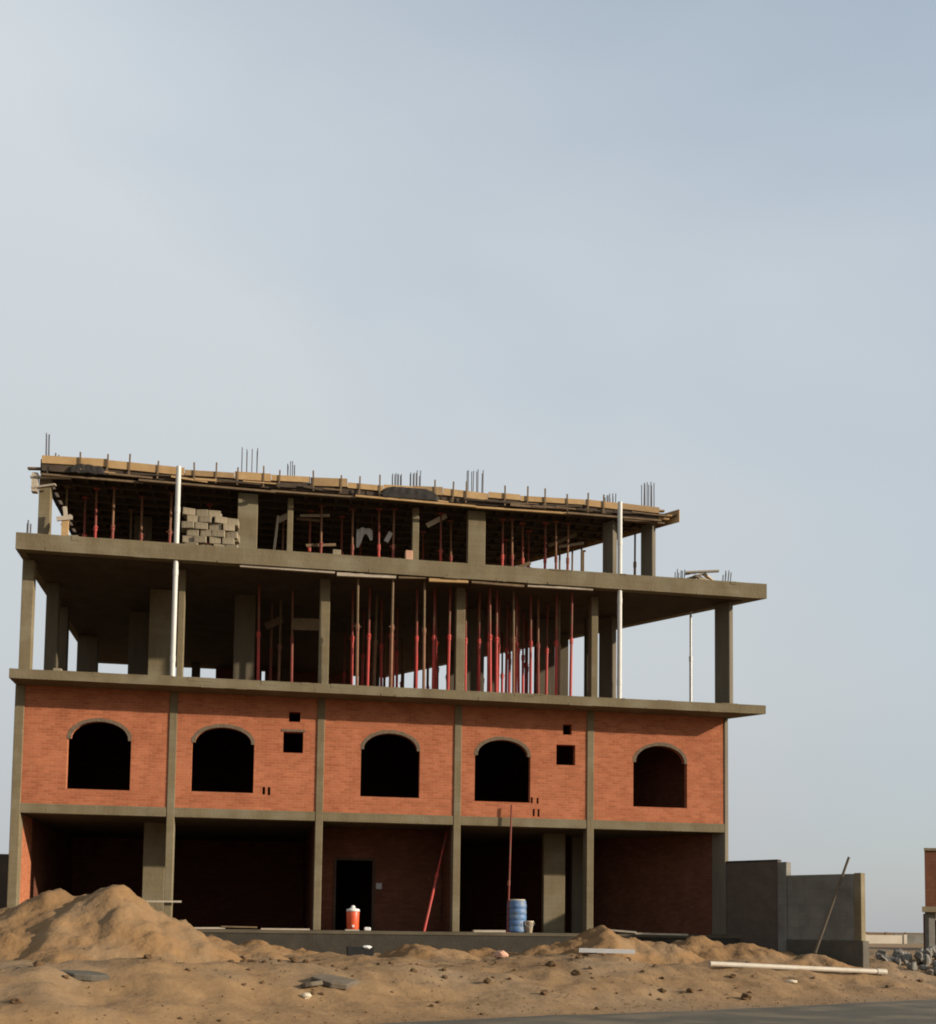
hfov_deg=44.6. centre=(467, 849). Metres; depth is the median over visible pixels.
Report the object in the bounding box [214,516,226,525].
rough block
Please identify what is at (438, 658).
steel prop
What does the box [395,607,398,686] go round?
steel prop
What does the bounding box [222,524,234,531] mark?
rough block
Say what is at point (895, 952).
rubble stone
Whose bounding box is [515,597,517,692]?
steel prop
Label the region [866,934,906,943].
wall
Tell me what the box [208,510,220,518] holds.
rough block
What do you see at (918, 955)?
rubble stone
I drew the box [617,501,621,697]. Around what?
drain pipe
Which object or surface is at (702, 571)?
timber offcut
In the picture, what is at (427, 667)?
steel prop
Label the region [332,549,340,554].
clay block
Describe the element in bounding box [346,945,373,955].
plastic tub
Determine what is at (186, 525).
rough block
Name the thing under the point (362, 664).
steel prop
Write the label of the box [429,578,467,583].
timber board
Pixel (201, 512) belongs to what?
rough block
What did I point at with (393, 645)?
steel prop
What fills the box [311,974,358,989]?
concrete slab piece
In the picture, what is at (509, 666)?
steel prop
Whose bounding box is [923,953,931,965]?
rubble stone
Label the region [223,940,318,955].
sand heap
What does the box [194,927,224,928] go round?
timber board
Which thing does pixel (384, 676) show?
steel prop
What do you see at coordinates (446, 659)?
steel prop
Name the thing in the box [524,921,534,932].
bucket
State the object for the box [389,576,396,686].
steel prop
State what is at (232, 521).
rough block
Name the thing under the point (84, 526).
steel prop
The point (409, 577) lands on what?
timber board
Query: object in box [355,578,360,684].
steel prop
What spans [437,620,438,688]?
steel prop
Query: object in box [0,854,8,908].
boundary wall
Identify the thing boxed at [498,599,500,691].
steel prop
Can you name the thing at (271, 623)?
timber board
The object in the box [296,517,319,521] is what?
timber board
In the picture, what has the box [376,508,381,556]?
steel prop
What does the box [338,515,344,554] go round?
steel prop
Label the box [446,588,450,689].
steel prop
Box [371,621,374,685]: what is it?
steel prop
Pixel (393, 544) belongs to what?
steel prop
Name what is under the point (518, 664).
steel prop
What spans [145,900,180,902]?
timber board
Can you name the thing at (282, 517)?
timber board
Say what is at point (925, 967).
rubble stone
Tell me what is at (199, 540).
rough block
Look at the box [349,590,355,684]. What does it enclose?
steel prop
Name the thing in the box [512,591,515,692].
steel prop
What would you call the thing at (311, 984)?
concrete slab piece
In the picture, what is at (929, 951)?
rubble stone
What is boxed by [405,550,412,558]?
clay block
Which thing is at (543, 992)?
earth clod
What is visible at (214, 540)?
rough block
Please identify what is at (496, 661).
steel prop
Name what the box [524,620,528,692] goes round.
steel prop
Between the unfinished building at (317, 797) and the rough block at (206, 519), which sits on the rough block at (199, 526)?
the rough block at (206, 519)
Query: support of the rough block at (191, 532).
on the rough block at (187, 539)
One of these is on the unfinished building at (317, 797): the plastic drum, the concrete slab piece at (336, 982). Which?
the plastic drum
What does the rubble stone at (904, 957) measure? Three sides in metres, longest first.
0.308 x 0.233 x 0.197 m
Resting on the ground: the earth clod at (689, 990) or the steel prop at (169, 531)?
the earth clod at (689, 990)
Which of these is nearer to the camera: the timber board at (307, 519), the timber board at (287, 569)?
the timber board at (287, 569)
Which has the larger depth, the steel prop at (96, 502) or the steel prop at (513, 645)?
the steel prop at (96, 502)
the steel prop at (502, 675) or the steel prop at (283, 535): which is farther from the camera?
the steel prop at (502, 675)
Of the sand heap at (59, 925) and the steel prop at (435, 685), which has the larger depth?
the steel prop at (435, 685)
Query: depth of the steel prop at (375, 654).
33.12 m
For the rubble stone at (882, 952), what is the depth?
33.24 m
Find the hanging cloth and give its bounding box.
[356,515,372,547]
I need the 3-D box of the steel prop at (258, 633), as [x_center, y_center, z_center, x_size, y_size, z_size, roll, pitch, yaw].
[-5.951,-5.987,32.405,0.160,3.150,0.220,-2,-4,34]
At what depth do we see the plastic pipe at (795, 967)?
28.67 m
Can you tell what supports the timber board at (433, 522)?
attached to the formwork deck
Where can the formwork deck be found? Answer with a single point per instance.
(154, 485)
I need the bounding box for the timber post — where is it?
[56,506,72,535]
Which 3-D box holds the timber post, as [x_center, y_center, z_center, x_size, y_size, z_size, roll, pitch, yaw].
[-11.402,-8.906,32.221,0.444,1.631,0.250,1,-4,-10]
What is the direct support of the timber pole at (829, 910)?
on the sand heap at (704, 947)
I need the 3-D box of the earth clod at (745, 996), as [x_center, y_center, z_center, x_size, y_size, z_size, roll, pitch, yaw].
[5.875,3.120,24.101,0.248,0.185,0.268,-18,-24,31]
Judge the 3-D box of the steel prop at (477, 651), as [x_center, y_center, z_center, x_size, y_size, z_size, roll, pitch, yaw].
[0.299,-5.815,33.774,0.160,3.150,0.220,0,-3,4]
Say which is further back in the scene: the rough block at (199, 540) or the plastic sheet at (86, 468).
the plastic sheet at (86, 468)
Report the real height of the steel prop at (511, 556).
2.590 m
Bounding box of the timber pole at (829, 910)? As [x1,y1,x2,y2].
[814,857,849,952]
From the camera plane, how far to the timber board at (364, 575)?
31.28 m
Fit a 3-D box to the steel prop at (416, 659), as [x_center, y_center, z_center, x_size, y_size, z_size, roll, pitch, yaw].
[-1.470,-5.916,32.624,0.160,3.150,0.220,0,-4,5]
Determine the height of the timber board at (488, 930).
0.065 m
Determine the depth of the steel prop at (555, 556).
35.58 m
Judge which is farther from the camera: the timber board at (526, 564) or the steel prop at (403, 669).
the steel prop at (403, 669)
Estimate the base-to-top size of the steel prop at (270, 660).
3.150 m
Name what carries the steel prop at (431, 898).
on the unfinished building at (317, 797)
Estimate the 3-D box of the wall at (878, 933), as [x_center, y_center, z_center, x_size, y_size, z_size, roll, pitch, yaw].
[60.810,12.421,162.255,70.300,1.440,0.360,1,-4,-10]
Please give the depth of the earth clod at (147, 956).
18.69 m
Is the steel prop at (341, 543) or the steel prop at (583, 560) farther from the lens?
the steel prop at (583, 560)
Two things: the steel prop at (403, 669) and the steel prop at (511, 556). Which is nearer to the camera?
the steel prop at (511, 556)
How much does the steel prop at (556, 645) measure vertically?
3.150 m
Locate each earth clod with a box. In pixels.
[9,998,22,1003]
[33,960,44,966]
[143,954,151,958]
[483,978,491,983]
[540,990,547,994]
[545,960,556,966]
[571,969,581,975]
[659,988,666,992]
[686,988,694,992]
[741,993,751,999]
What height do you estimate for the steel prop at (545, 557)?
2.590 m
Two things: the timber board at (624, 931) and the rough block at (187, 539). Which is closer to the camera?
the rough block at (187, 539)
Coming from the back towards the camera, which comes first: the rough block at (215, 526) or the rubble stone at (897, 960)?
the rubble stone at (897, 960)
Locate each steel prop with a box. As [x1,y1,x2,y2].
[63,485,70,508]
[82,496,88,536]
[93,487,99,537]
[111,487,117,538]
[128,509,134,539]
[138,495,145,540]
[166,492,174,542]
[256,585,261,679]
[269,604,272,680]
[276,599,283,680]
[282,520,284,550]
[290,591,293,681]
[307,510,313,551]
[318,505,325,552]
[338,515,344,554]
[342,631,345,683]
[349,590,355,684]
[350,508,355,554]
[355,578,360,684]
[361,610,364,685]
[366,587,370,685]
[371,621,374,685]
[373,594,377,685]
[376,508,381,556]
[379,599,382,686]
[383,632,386,686]
[388,589,394,674]
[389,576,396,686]
[390,508,396,557]
[392,594,394,686]
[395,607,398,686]
[399,642,402,687]
[402,625,404,687]
[413,621,415,687]
[415,589,418,687]
[420,531,425,559]
[422,579,426,688]
[423,832,447,931]
[426,620,429,688]
[431,589,436,688]
[434,595,438,688]
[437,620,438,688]
[438,512,443,560]
[438,626,438,688]
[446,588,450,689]
[446,634,447,689]
[448,519,453,561]
[464,592,466,690]
[476,603,477,690]
[477,593,480,690]
[487,588,492,691]
[487,597,488,691]
[495,591,498,691]
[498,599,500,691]
[500,518,505,565]
[500,633,504,691]
[504,539,508,565]
[505,603,508,692]
[508,610,510,692]
[509,518,515,565]
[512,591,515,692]
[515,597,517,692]
[517,603,521,692]
[520,522,524,563]
[521,611,524,692]
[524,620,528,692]
[526,530,531,567]
[527,624,528,692]
[529,595,532,693]
[536,598,539,693]
[536,602,539,693]
[542,522,548,568]
[543,604,549,694]
[553,520,558,568]
[553,594,559,694]
[557,543,562,568]
[557,599,560,694]
[566,522,570,569]
[569,592,573,695]
[570,546,574,569]
[578,545,584,570]
[582,550,585,570]
[632,526,637,574]
[689,611,692,701]
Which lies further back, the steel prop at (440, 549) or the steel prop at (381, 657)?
the steel prop at (440, 549)
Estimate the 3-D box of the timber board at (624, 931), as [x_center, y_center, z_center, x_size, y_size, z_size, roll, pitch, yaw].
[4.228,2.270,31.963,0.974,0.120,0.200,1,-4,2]
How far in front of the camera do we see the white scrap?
35.26 m
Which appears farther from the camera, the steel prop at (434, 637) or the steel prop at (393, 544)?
the steel prop at (393, 544)
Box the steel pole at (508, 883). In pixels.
[505,805,511,932]
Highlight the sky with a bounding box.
[0,0,935,932]
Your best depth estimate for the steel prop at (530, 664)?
32.98 m
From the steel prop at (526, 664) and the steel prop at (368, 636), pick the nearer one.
the steel prop at (368, 636)
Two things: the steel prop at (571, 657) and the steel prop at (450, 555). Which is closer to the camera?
the steel prop at (571, 657)
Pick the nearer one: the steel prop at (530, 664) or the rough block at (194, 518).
the rough block at (194, 518)
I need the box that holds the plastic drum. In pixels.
[507,899,526,932]
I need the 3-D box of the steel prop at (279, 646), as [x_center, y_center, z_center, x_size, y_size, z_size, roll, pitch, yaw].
[-5.577,-5.889,33.768,0.220,3.150,0.160,1,-3,0]
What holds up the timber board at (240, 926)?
on the timber board at (209, 927)
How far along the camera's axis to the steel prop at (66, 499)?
33.27 m
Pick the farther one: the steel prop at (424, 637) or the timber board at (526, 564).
the timber board at (526, 564)
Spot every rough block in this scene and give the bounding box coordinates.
[181,521,194,530]
[182,507,194,516]
[182,536,193,543]
[187,515,198,522]
[187,529,199,535]
[194,536,206,544]
[195,522,207,530]
[196,510,207,515]
[199,516,212,524]
[200,530,211,538]
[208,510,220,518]
[209,524,221,529]
[209,537,220,545]
[212,530,225,539]
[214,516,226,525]
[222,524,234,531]
[222,537,234,544]
[226,532,237,539]
[227,518,238,527]
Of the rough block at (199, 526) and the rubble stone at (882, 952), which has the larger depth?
the rubble stone at (882, 952)
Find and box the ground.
[0,943,935,1023]
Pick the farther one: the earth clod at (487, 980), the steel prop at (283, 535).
the steel prop at (283, 535)
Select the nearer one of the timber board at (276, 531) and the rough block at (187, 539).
the rough block at (187, 539)
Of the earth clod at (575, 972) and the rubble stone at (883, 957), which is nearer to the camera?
the earth clod at (575, 972)
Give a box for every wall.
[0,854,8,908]
[726,859,868,967]
[866,932,922,934]
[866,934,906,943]
[894,933,923,943]
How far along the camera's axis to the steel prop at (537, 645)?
33.27 m
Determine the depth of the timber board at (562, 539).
36.13 m
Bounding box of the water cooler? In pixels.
[346,905,359,928]
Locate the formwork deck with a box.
[27,452,679,565]
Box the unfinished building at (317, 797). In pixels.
[7,433,766,954]
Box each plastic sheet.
[70,464,104,474]
[381,486,437,501]
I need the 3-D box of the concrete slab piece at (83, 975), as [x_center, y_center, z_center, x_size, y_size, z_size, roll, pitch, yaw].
[-5.938,1.937,17.580,0.791,0.100,0.438,7,1,-21]
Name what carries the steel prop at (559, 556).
on the unfinished building at (317, 797)
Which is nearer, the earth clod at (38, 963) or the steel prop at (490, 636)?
the earth clod at (38, 963)
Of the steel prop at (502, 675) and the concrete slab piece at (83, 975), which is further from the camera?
the steel prop at (502, 675)
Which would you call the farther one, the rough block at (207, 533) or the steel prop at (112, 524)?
the steel prop at (112, 524)
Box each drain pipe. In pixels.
[170,466,180,675]
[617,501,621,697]
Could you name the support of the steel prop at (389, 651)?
on the unfinished building at (317, 797)
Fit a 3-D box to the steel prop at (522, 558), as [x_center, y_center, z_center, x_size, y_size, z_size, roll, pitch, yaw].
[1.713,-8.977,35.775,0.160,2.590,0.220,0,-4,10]
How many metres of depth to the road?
19.76 m
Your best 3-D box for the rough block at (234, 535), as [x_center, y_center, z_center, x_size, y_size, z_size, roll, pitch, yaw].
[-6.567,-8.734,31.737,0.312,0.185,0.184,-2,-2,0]
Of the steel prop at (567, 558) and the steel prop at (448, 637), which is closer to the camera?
the steel prop at (448, 637)
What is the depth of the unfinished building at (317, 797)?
33.16 m
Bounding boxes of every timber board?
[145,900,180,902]
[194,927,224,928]
[221,926,256,927]
[240,564,334,573]
[261,928,309,929]
[264,616,283,629]
[273,515,278,549]
[279,513,286,522]
[292,618,318,630]
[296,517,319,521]
[300,514,329,516]
[306,543,335,546]
[337,572,395,578]
[398,576,425,579]
[426,514,447,527]
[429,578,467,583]
[471,581,523,587]
[472,930,505,931]
[516,561,530,566]
[527,584,592,590]
[548,533,576,547]
[558,542,583,547]
[611,929,636,932]
[634,933,687,935]
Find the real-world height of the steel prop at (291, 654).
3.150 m
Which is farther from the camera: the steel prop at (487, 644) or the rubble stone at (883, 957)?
the steel prop at (487, 644)
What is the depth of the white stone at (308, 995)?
18.92 m
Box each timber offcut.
[685,570,718,573]
[693,574,708,579]
[702,573,712,579]
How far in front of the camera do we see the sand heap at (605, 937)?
28.78 m
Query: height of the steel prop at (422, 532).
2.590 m
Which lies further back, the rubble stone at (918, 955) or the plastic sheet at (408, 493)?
the plastic sheet at (408, 493)
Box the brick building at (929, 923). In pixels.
[922,848,935,949]
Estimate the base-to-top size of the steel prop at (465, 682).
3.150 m
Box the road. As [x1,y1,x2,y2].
[379,999,935,1023]
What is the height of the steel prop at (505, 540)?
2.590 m
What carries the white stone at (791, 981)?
on the ground
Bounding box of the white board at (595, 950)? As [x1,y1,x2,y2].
[579,948,634,953]
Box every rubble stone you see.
[876,954,891,961]
[877,950,886,954]
[892,948,900,956]
[895,957,901,964]
[901,954,908,961]
[910,961,917,970]
[913,950,923,963]
[919,964,928,970]
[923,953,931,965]
[924,948,932,957]
[927,969,933,974]
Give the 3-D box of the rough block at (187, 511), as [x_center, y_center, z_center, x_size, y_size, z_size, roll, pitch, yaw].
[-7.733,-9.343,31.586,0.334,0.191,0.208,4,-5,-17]
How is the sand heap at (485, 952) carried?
on the ground
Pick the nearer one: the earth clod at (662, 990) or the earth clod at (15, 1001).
the earth clod at (15, 1001)
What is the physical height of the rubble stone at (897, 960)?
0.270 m
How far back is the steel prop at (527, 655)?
36.23 m
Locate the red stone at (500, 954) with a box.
[494,950,508,958]
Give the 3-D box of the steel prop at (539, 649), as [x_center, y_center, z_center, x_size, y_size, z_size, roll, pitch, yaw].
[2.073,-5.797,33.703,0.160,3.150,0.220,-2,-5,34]
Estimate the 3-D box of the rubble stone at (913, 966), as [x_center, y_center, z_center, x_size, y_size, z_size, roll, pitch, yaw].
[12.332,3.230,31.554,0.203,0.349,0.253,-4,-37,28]
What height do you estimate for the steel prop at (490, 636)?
3.150 m
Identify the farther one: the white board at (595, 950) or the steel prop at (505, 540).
the steel prop at (505, 540)
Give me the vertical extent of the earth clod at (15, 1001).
0.108 m
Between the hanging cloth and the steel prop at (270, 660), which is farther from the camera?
the hanging cloth
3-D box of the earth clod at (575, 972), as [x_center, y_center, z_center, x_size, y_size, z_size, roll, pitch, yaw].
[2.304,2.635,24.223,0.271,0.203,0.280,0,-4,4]
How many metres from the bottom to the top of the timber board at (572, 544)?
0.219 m
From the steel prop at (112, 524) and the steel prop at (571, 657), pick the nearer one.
the steel prop at (571, 657)
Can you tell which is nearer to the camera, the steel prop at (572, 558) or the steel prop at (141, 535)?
the steel prop at (141, 535)
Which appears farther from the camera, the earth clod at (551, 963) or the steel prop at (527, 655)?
the steel prop at (527, 655)
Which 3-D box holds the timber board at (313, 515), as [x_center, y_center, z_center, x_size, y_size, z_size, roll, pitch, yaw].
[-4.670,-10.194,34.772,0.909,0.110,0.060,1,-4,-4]
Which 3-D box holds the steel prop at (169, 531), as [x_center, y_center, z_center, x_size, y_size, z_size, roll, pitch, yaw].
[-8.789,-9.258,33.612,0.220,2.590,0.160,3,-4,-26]
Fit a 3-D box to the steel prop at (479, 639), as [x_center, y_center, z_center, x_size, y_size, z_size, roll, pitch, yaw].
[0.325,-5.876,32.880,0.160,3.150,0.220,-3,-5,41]
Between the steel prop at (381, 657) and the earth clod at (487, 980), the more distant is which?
the steel prop at (381, 657)
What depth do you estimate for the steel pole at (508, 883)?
32.01 m
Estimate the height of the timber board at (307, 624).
0.360 m
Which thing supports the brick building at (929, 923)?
on the ground
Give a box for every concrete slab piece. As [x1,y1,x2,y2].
[61,970,109,981]
[300,980,322,987]
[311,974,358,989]
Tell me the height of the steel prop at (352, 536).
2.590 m
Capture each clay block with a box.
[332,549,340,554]
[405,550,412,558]
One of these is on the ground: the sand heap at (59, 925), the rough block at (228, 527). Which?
the sand heap at (59, 925)
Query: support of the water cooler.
on the wooden board
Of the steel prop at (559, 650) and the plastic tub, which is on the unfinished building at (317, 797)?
the steel prop at (559, 650)
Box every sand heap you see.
[0,885,289,962]
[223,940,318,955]
[371,944,490,960]
[464,947,517,957]
[508,925,705,964]
[670,935,856,967]
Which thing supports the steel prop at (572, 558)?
on the unfinished building at (317, 797)
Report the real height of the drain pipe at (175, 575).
5.720 m
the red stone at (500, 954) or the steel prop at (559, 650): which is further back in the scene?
the steel prop at (559, 650)
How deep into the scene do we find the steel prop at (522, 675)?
34.71 m
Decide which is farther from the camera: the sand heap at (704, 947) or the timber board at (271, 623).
the timber board at (271, 623)
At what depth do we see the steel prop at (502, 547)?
35.48 m
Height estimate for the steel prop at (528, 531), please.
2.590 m
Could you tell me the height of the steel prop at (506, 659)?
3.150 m
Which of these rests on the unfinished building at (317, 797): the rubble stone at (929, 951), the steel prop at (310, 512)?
the steel prop at (310, 512)
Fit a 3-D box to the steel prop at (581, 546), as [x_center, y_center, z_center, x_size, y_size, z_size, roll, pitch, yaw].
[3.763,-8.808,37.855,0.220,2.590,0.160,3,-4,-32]
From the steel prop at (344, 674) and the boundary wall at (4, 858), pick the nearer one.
the boundary wall at (4, 858)
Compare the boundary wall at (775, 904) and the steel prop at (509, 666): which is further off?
the steel prop at (509, 666)
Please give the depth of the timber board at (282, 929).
30.67 m
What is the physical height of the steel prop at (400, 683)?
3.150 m
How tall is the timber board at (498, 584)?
0.080 m
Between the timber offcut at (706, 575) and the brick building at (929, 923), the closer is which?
the timber offcut at (706, 575)
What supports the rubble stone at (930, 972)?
on the ground
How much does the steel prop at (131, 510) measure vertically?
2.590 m
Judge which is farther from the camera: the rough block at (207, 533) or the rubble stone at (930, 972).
the rough block at (207, 533)
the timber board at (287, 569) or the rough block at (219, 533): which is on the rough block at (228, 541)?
the rough block at (219, 533)
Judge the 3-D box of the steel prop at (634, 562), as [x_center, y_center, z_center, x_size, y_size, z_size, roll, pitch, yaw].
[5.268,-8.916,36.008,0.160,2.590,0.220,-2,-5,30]
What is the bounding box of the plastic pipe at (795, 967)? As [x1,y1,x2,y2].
[708,961,887,974]
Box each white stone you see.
[301,992,311,998]
[786,980,796,982]
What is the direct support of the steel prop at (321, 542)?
on the unfinished building at (317, 797)
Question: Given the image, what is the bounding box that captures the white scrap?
[384,531,392,542]
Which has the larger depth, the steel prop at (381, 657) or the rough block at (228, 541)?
the steel prop at (381, 657)
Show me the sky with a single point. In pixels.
(686, 249)
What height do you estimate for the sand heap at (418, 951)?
0.489 m
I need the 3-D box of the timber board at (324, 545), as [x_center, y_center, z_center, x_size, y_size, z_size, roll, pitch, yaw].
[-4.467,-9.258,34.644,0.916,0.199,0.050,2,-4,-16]
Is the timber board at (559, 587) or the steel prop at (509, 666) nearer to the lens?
the timber board at (559, 587)
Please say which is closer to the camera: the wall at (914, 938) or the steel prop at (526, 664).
the steel prop at (526, 664)
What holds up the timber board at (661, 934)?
on the sand heap at (704, 947)

